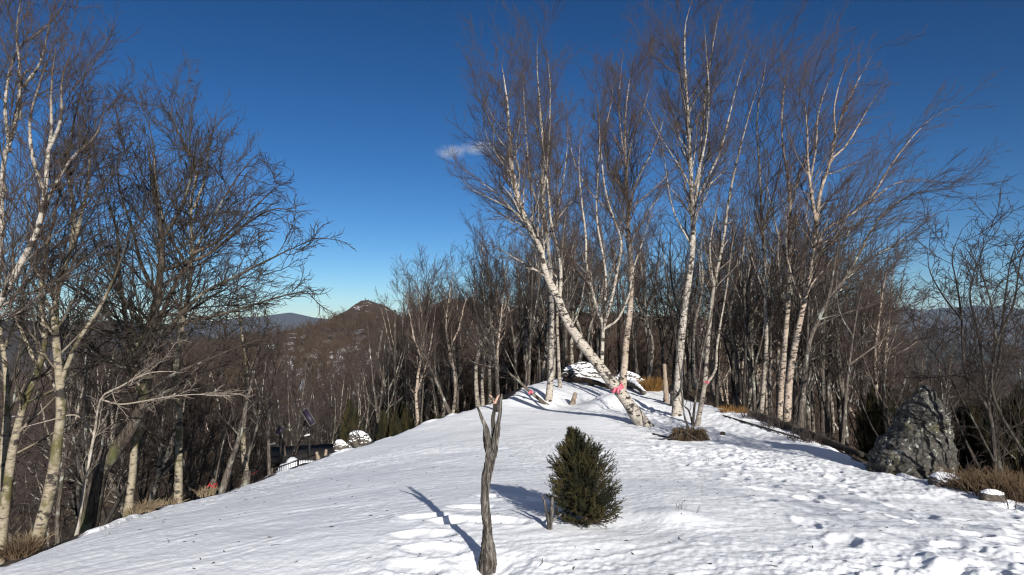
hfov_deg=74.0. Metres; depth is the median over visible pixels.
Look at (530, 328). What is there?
bare tree
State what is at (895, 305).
bare tree
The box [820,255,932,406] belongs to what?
bare tree
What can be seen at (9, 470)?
birch tree
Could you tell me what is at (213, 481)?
tree stub
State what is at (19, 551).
grass tuft
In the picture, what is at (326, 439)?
bare tree
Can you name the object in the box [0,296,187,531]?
bare tree
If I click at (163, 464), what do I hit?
bare tree
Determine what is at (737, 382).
bare tree
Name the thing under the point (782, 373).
birch tree
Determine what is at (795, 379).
bare tree
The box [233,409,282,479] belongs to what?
bare tree
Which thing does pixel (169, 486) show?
bare tree
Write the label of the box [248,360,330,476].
bare tree
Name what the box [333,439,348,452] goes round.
snowy boulder
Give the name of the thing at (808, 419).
bare tree
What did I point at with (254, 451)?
bare tree
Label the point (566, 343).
bare tree
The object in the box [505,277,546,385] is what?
bare tree
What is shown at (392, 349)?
bare tree
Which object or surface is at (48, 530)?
bare tree
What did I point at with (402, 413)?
spruce tree
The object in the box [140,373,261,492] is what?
bare tree
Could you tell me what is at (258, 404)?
birch tree
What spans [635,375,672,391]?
grass tuft
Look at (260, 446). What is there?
bare tree
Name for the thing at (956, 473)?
grass tuft
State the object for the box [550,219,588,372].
bare tree
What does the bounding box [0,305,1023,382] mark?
mountains
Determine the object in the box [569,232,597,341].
bare tree
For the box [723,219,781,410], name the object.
bare tree
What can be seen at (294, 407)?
bare tree
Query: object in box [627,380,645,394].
fallen log
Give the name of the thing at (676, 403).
birch tree
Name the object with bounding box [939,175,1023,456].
bare tree
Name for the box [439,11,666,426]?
birch tree
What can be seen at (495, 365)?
birch tree
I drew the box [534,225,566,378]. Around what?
bare tree
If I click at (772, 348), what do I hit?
bare tree
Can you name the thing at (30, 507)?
bare tree
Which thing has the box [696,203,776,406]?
bare tree
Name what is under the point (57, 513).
bare tree
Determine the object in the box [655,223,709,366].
bare tree
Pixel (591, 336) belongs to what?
bare tree
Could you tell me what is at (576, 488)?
spruce
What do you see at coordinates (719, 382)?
bare tree
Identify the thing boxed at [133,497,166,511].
grass tuft
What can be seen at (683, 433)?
root tussock
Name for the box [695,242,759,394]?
bare tree
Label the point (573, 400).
tree stub
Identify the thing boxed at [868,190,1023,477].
bare tree
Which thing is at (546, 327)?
bare tree
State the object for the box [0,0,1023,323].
sky
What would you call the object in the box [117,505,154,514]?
grass tuft
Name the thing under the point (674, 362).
bare tree
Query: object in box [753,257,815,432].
bare tree
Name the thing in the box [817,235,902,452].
windswept tree
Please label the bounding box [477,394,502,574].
dead snag
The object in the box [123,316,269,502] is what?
bare tree
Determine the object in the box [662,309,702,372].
bare tree
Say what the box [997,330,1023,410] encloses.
bare tree
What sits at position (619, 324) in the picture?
bare tree
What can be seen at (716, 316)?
bare tree
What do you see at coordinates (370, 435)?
bare tree
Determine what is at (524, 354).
bare tree
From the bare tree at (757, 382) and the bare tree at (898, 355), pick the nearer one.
the bare tree at (898, 355)
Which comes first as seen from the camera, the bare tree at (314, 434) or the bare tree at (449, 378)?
the bare tree at (314, 434)
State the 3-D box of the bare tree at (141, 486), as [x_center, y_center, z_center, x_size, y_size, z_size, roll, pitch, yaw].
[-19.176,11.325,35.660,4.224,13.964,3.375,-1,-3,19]
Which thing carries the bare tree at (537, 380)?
on the ground
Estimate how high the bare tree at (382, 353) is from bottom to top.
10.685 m
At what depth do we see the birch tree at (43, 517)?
7.87 m
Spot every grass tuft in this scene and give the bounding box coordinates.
[0,533,46,560]
[6,527,57,550]
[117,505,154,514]
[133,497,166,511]
[159,495,186,507]
[192,484,220,497]
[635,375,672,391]
[717,404,751,412]
[932,464,1006,491]
[936,464,1023,498]
[952,465,1023,502]
[976,467,1023,503]
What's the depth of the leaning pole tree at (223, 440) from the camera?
12.40 m
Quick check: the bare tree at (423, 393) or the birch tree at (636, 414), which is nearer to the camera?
the birch tree at (636, 414)
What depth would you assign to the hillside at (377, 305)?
134.53 m
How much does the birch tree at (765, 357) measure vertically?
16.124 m
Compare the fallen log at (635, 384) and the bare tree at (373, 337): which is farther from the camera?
the bare tree at (373, 337)
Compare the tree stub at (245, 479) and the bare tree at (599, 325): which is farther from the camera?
the bare tree at (599, 325)
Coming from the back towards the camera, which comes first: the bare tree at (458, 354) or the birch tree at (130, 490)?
the bare tree at (458, 354)
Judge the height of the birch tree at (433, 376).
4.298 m
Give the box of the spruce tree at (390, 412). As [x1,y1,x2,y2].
[374,405,392,441]
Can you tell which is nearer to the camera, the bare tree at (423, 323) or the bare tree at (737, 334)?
the bare tree at (423, 323)
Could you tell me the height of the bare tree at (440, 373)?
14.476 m
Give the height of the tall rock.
2.475 m
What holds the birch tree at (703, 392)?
on the ground
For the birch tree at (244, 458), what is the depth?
13.87 m
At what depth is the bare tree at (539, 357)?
50.27 m
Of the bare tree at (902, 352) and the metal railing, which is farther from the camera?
the bare tree at (902, 352)
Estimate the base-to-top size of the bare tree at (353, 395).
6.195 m
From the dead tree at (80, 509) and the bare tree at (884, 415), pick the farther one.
the bare tree at (884, 415)
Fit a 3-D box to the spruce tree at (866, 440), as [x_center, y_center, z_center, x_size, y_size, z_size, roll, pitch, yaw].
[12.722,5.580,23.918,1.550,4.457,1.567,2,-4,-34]
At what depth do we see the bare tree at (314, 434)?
33.81 m
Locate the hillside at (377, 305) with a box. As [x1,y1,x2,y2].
[0,299,1017,502]
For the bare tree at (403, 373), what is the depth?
40.41 m
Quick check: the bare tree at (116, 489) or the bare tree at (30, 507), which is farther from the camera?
the bare tree at (30, 507)
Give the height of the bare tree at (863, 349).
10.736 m
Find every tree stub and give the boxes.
[209,478,215,495]
[240,470,251,486]
[569,392,576,404]
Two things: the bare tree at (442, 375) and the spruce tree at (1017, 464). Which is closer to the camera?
the spruce tree at (1017, 464)
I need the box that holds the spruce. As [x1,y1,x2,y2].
[543,425,626,527]
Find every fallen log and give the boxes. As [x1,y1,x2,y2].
[562,376,609,388]
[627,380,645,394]
[723,415,807,440]
[755,412,863,457]
[791,423,868,459]
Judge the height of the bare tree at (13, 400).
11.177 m
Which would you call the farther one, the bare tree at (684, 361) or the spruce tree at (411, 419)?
the bare tree at (684, 361)
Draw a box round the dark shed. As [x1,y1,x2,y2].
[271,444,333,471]
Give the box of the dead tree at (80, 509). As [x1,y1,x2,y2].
[17,327,254,535]
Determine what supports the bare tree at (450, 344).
on the ground
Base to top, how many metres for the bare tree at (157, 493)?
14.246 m
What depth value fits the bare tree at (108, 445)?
21.55 m
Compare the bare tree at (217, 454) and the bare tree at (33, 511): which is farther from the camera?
the bare tree at (33, 511)
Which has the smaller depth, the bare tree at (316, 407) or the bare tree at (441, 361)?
the bare tree at (316, 407)
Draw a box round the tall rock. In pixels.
[865,385,959,479]
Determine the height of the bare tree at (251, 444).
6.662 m
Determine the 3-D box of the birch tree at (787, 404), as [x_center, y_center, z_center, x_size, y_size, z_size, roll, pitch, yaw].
[11.658,-1.954,22.297,6.974,14.048,5.076,1,-3,-22]
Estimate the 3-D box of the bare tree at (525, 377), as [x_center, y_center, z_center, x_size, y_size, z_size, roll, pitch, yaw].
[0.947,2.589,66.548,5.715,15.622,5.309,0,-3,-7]
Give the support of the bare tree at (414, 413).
on the ground
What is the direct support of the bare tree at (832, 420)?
on the ground
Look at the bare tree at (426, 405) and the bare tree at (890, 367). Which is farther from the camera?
the bare tree at (426, 405)
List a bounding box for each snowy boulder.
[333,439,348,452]
[347,430,371,447]
[928,471,962,487]
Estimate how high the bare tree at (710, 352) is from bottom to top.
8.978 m
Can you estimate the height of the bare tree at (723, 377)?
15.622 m
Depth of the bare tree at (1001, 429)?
18.46 m
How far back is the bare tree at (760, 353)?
47.91 m
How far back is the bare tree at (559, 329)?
70.91 m
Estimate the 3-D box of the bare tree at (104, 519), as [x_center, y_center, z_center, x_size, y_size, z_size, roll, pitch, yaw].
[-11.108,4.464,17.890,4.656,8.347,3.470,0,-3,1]
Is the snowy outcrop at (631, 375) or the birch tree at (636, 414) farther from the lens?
the snowy outcrop at (631, 375)
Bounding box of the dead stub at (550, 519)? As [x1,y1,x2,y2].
[541,494,561,529]
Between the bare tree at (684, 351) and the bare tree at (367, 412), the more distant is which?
the bare tree at (684, 351)
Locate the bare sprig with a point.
(1007, 501)
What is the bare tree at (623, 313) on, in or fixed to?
on the ground
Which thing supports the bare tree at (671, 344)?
on the ground
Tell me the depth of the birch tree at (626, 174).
27.11 m
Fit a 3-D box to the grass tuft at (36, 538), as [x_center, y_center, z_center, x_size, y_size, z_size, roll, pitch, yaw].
[-5.069,2.662,7.186,0.484,0.220,0.490,0,-3,0]
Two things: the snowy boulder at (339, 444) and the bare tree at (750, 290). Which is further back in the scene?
the bare tree at (750, 290)
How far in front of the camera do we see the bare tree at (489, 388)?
49.05 m
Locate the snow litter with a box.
[138,414,1018,574]
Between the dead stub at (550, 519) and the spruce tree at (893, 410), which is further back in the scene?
the spruce tree at (893, 410)
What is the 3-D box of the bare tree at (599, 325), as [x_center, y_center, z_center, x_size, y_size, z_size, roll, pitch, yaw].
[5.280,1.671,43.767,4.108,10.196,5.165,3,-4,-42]
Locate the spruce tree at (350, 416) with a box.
[338,398,365,442]
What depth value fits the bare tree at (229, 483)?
24.12 m
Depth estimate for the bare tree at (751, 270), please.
25.74 m
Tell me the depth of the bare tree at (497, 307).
34.63 m
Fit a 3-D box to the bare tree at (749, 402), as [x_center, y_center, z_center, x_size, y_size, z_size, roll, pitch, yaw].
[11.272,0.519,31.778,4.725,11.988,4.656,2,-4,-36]
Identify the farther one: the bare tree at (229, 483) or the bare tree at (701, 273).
the bare tree at (701, 273)
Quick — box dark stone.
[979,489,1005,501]
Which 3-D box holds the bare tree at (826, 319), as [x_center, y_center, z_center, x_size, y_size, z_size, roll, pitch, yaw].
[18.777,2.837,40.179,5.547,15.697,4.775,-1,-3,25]
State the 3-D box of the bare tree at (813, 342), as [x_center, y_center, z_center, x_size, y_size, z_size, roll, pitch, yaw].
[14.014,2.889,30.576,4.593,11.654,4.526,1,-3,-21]
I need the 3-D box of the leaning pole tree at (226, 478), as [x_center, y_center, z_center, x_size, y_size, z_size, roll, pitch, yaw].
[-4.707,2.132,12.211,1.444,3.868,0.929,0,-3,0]
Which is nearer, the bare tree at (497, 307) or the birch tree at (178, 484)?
the birch tree at (178, 484)
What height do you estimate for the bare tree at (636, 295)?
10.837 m
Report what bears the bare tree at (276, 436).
on the ground
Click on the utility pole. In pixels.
(394, 398)
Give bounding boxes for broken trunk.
[662,364,668,402]
[669,390,672,405]
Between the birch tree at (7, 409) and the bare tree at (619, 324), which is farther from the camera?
the bare tree at (619, 324)
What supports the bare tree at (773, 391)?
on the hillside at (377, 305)
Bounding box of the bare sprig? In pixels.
[990,489,1023,508]
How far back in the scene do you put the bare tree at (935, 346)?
21.26 m
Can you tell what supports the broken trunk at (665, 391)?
on the ground
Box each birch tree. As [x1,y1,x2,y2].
[0,0,161,324]
[0,0,175,309]
[0,54,165,552]
[0,88,150,564]
[0,166,157,497]
[48,115,178,517]
[80,48,268,502]
[210,230,291,483]
[250,324,301,475]
[399,307,451,413]
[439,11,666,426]
[444,210,504,406]
[456,256,518,411]
[470,0,595,401]
[528,116,610,387]
[548,6,706,390]
[606,0,769,416]
[671,0,827,425]
[687,0,863,412]
[720,0,898,420]
[766,12,1003,421]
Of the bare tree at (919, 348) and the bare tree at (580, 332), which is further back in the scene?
the bare tree at (580, 332)
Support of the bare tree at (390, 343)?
on the ground
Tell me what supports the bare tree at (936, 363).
on the ground
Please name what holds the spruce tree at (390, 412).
on the ground
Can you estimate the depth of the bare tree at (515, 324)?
69.39 m
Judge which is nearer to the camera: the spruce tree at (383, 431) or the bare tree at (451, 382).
the spruce tree at (383, 431)
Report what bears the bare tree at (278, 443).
on the ground
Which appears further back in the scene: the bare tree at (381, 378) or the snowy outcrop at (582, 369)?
the bare tree at (381, 378)
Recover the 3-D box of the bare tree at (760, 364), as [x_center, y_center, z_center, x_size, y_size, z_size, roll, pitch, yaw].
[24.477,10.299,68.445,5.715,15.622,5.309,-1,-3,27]
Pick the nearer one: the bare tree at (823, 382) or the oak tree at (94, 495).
the oak tree at (94, 495)
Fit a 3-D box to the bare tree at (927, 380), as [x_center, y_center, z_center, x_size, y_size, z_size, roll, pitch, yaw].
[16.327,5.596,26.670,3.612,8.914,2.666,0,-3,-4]
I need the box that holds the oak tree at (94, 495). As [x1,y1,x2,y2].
[1,83,356,533]
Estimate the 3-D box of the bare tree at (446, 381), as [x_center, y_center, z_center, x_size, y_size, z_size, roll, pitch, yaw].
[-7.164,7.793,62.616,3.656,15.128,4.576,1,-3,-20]
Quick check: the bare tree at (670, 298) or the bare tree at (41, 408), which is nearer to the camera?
the bare tree at (41, 408)
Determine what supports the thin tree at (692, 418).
on the ground
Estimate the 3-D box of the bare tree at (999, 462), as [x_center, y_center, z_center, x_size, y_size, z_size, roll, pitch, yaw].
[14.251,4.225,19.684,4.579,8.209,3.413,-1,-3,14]
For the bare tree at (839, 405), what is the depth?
31.30 m
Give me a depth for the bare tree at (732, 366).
37.04 m
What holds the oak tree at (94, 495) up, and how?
on the ground
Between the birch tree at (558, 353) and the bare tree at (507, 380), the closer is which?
the birch tree at (558, 353)
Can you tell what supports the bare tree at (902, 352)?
on the ground
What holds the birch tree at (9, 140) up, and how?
on the ground
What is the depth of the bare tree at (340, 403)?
31.44 m
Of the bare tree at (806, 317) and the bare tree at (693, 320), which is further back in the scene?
the bare tree at (693, 320)
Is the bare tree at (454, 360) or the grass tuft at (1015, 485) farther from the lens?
the bare tree at (454, 360)
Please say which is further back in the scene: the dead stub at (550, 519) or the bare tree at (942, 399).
the bare tree at (942, 399)
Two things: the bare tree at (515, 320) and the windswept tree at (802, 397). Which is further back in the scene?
the bare tree at (515, 320)
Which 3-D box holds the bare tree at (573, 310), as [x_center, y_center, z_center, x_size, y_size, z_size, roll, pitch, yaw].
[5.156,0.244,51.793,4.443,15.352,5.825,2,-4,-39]
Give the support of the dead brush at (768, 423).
on the ground
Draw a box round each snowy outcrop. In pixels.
[561,362,600,377]
[615,371,644,387]
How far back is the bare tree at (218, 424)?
35.72 m
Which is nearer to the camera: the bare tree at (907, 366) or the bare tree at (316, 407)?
the bare tree at (907, 366)
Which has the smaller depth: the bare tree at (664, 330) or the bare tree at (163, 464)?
the bare tree at (163, 464)
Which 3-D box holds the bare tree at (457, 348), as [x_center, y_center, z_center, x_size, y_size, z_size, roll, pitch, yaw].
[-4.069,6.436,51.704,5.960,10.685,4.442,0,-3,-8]
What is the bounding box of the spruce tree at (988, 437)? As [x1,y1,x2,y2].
[957,386,1007,474]
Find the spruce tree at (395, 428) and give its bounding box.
[388,411,402,436]
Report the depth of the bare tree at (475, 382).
40.49 m
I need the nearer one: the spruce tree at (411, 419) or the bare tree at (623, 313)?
the spruce tree at (411, 419)
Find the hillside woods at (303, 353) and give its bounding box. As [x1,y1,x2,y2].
[32,296,906,464]
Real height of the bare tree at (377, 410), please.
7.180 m
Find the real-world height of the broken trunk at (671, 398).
0.846 m
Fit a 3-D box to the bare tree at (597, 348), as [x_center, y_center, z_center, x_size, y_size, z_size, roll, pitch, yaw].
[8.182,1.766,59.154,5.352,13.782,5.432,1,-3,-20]
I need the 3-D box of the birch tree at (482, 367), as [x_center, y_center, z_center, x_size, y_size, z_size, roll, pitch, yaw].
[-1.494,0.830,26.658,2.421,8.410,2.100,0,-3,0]
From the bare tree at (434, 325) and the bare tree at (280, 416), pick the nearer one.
the bare tree at (434, 325)
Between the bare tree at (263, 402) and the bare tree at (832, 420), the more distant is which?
the bare tree at (263, 402)
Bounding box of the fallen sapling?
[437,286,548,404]
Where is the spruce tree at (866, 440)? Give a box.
[849,386,891,461]
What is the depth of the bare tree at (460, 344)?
61.20 m
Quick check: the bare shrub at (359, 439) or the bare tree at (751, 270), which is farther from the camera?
the bare tree at (751, 270)
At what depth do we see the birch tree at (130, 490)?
9.85 m
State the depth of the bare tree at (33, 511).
36.54 m
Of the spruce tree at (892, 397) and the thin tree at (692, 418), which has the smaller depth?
the thin tree at (692, 418)
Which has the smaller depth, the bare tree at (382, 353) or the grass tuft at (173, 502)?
the grass tuft at (173, 502)
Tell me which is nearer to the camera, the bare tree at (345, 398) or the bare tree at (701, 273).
the bare tree at (701, 273)
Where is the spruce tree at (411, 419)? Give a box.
[408,410,414,428]
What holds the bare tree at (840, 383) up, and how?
on the ground
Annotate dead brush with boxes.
[737,407,778,420]
[759,413,803,429]
[781,426,838,443]
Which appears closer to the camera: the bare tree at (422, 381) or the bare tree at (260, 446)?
the bare tree at (260, 446)
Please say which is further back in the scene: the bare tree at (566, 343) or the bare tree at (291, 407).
the bare tree at (291, 407)
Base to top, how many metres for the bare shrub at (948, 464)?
0.653 m
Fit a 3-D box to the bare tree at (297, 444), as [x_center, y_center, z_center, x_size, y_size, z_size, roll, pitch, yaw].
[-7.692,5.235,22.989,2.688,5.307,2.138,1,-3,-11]
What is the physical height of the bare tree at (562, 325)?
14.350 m
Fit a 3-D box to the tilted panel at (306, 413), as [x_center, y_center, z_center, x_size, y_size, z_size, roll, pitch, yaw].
[-6.696,5.576,22.267,0.411,3.270,0.510,2,-4,-35]
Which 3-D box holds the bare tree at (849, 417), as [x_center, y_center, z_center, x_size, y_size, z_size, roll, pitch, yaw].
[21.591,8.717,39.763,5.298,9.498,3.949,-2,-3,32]
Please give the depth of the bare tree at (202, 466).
27.62 m
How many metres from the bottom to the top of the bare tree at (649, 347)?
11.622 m
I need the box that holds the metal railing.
[271,454,314,473]
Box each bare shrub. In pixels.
[348,421,372,445]
[927,442,998,477]
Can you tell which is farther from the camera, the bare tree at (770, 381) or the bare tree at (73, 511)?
the bare tree at (770, 381)
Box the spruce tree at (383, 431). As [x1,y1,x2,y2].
[376,410,389,439]
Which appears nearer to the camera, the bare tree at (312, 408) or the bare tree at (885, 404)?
the bare tree at (885, 404)
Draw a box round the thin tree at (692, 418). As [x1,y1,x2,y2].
[662,236,747,429]
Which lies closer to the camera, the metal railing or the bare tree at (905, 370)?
the metal railing
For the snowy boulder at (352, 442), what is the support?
on the ground
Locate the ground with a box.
[0,377,1023,574]
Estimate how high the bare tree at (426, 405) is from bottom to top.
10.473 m
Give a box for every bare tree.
[0,282,125,502]
[0,291,141,498]
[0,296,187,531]
[0,297,79,487]
[0,317,200,525]
[0,357,52,560]
[0,395,64,521]
[6,413,75,560]
[6,449,69,561]
[7,443,70,559]
[9,298,171,525]
[11,430,71,547]
[12,277,123,544]
[14,295,172,514]
[18,349,111,541]
[83,330,242,511]
[90,356,172,512]
[103,297,233,512]
[104,423,165,518]
[109,286,263,506]
[117,386,186,513]
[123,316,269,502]
[123,346,240,501]
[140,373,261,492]
[146,349,255,497]
[154,338,266,501]
[183,320,257,489]
[186,332,260,494]
[195,353,310,488]
[205,346,268,491]
[210,319,300,463]
[227,380,328,478]
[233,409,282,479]
[235,357,297,481]
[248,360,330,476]
[249,371,287,440]
[250,366,323,456]
[250,390,287,475]
[253,403,314,475]
[258,341,341,446]
[259,384,314,446]
[271,380,346,444]
[275,379,327,444]
[276,364,318,445]
[283,380,344,443]
[291,362,364,444]
[300,360,380,433]
[300,389,330,441]
[311,377,339,443]
[312,356,357,443]
[315,357,380,437]
[317,392,337,443]
[318,358,386,433]
[323,372,360,440]
[325,343,398,432]
[326,353,385,427]
[336,348,401,441]
[340,314,410,440]
[340,368,372,437]
[343,300,422,398]
[345,327,412,440]
[350,339,380,441]
[352,336,429,422]
[353,309,406,386]
[362,309,425,423]
[365,309,429,416]
[367,310,408,395]
[368,263,436,425]
[376,330,415,420]
[377,291,451,403]
[380,244,466,416]
[380,253,464,417]
[386,314,428,423]
[388,331,446,427]
[389,308,444,418]
[391,252,454,423]
[398,293,449,391]
[399,288,469,407]
[399,342,430,399]
[401,256,477,415]
[403,239,480,412]
[405,308,437,423]
[413,345,442,419]
[414,367,441,419]
[424,330,449,420]
[431,294,447,399]
[431,313,458,405]
[434,332,468,415]
[435,278,473,412]
[437,311,487,400]
[439,272,477,410]
[440,292,476,410]
[442,290,480,403]
[450,210,514,407]
[453,292,504,406]
[462,231,519,404]
[465,238,536,376]
[472,224,554,389]
[493,266,521,394]
[496,253,533,388]
[499,220,577,385]
[499,236,543,384]
[502,209,567,380]
[505,213,580,380]
[505,242,577,381]
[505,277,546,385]
[506,243,542,369]
[510,254,552,381]
[520,208,611,368]
[528,200,600,361]
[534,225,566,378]
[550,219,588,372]
[550,248,571,372]
[552,195,607,364]
[557,240,587,368]
[564,237,628,344]
[568,221,617,348]
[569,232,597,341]
[574,191,642,362]
[576,233,621,356]
[583,225,627,373]
[603,209,672,380]
[609,233,645,372]
[610,252,634,370]
[617,254,646,373]
[618,211,697,390]
[619,218,679,346]
[622,213,673,375]
[623,236,685,378]
[632,218,708,352]
[634,244,685,386]
[639,215,694,379]
[650,276,704,369]
[653,254,678,379]
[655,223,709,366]
[657,202,742,387]
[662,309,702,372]
[664,287,701,378]
[664,289,702,373]
[667,240,709,385]
[671,189,757,394]
[674,230,717,386]
[680,265,707,388]
[682,196,754,400]
[684,209,772,408]
[686,315,714,375]
[687,206,763,402]
[690,224,783,411]
[691,214,760,407]
[695,179,803,410]
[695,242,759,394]
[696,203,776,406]
[696,216,779,411]
[696,216,781,386]
[697,318,738,404]
[698,204,763,408]
[698,236,777,362]
[701,323,747,391]
[709,246,775,368]
[716,208,793,409]
[721,217,791,409]
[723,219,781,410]
[723,344,775,404]
[728,195,816,413]
[732,243,786,391]
[733,214,807,415]
[735,223,843,430]
[736,266,786,413]
[743,172,860,406]
[747,242,853,393]
[747,354,775,408]
[752,231,798,414]
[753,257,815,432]
[757,241,867,406]
[759,195,846,375]
[760,172,878,423]
[760,228,890,395]
[768,193,860,365]
[768,230,885,454]
[769,210,865,428]
[769,233,877,442]
[790,203,903,444]
[791,192,916,445]
[796,212,881,402]
[798,292,827,415]
[803,268,879,448]
[811,285,869,431]
[817,223,953,404]
[819,227,945,428]
[819,244,933,425]
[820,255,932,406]
[830,229,924,380]
[830,364,893,445]
[831,223,931,418]
[833,321,928,436]
[844,232,948,412]
[851,288,929,409]
[852,299,911,427]
[853,330,956,405]
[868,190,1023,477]
[869,328,913,408]
[881,325,948,411]
[889,317,955,428]
[889,340,933,400]
[890,302,1019,474]
[895,311,963,409]
[908,295,1023,479]
[910,310,1003,440]
[912,308,1010,438]
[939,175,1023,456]
[959,311,1023,473]
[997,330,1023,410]
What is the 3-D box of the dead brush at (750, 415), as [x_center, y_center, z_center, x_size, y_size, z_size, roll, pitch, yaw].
[7.356,3.728,20.216,1.300,0.364,1.304,0,-3,0]
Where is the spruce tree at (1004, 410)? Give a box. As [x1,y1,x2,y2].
[999,379,1023,427]
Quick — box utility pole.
[393,310,395,412]
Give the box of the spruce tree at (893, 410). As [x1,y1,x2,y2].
[878,388,896,425]
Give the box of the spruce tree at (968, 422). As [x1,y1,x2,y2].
[951,392,992,479]
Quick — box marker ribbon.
[610,382,623,392]
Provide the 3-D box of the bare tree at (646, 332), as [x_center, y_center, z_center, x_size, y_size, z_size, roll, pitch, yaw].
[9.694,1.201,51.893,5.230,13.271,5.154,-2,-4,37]
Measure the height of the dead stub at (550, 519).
0.336 m
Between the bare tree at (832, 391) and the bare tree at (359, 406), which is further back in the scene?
the bare tree at (832, 391)
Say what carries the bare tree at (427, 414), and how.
on the ground
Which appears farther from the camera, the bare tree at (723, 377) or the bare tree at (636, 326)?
the bare tree at (723, 377)
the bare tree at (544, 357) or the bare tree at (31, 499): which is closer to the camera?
the bare tree at (31, 499)
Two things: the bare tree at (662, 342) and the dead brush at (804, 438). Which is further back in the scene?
the bare tree at (662, 342)
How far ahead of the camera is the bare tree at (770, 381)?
37.00 m
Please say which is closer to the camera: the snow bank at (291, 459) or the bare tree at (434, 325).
the snow bank at (291, 459)
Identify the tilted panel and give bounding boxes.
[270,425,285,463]
[301,407,315,459]
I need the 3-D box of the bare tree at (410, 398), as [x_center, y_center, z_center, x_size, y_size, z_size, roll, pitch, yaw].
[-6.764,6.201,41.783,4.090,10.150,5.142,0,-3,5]
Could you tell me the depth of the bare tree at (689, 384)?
31.29 m
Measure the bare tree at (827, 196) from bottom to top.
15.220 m
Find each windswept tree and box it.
[797,134,1021,427]
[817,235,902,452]
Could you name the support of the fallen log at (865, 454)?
on the ground
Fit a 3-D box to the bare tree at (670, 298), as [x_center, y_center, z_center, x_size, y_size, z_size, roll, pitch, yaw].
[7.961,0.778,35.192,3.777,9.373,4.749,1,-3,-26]
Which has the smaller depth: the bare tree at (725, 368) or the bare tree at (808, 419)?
the bare tree at (808, 419)
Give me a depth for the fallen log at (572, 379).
29.98 m
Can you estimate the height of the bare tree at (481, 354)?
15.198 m
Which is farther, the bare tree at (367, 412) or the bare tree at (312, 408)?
the bare tree at (312, 408)
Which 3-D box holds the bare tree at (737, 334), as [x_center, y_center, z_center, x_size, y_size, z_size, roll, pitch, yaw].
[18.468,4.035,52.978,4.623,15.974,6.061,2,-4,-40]
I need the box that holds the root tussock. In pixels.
[643,425,710,441]
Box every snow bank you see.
[278,460,312,470]
[286,457,296,462]
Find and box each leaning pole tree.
[207,300,296,494]
[215,347,274,480]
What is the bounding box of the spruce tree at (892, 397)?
[860,378,900,428]
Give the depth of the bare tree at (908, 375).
33.12 m
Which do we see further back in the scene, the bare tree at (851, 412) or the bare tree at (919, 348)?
the bare tree at (851, 412)
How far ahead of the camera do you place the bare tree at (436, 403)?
41.30 m
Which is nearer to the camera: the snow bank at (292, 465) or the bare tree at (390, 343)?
the snow bank at (292, 465)
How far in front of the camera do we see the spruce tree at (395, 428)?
25.34 m
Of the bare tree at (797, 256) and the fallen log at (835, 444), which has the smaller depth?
the fallen log at (835, 444)
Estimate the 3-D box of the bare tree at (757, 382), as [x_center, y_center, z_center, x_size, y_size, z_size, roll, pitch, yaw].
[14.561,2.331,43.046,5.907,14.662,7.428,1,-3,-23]
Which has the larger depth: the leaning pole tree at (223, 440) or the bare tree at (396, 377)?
the bare tree at (396, 377)
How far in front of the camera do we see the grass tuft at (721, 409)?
21.78 m
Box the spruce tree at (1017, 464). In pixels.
[988,383,1023,487]
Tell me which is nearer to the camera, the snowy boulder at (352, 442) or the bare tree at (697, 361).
the snowy boulder at (352, 442)
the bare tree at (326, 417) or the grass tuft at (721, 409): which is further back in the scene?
the bare tree at (326, 417)
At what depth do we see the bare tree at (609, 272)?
48.36 m
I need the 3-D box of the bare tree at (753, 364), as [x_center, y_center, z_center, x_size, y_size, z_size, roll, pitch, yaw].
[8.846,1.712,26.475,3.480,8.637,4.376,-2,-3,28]
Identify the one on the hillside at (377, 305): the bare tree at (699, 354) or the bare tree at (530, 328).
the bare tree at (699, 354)
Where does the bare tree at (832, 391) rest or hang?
on the ground
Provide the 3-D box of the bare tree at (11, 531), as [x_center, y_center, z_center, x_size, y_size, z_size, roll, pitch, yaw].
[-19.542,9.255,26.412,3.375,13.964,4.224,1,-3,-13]
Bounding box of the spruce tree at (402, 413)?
[396,399,414,431]
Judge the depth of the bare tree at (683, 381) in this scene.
58.51 m
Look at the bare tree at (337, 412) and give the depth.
27.31 m
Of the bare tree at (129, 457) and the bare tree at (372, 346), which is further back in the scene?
the bare tree at (372, 346)
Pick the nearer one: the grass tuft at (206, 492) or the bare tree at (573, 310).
the grass tuft at (206, 492)
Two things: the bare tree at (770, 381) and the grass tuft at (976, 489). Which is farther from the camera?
the bare tree at (770, 381)
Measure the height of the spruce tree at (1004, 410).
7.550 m
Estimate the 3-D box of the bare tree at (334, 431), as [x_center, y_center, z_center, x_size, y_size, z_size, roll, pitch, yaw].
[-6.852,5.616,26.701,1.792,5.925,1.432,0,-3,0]
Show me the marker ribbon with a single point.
(617, 389)
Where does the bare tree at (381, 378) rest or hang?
on the ground
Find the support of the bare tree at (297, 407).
on the ground
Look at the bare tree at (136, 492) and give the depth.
38.04 m
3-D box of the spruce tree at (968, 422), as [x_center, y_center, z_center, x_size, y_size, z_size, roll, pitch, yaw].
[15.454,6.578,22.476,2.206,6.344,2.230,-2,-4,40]
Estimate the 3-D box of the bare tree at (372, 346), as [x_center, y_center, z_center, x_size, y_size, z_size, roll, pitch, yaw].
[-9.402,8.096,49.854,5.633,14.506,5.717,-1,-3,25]
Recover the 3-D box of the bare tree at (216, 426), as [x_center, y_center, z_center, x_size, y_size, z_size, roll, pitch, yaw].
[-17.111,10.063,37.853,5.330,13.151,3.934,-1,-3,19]
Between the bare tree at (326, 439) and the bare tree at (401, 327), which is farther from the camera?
the bare tree at (401, 327)
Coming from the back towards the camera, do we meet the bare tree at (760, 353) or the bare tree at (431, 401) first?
the bare tree at (431, 401)
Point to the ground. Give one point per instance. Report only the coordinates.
(734, 526)

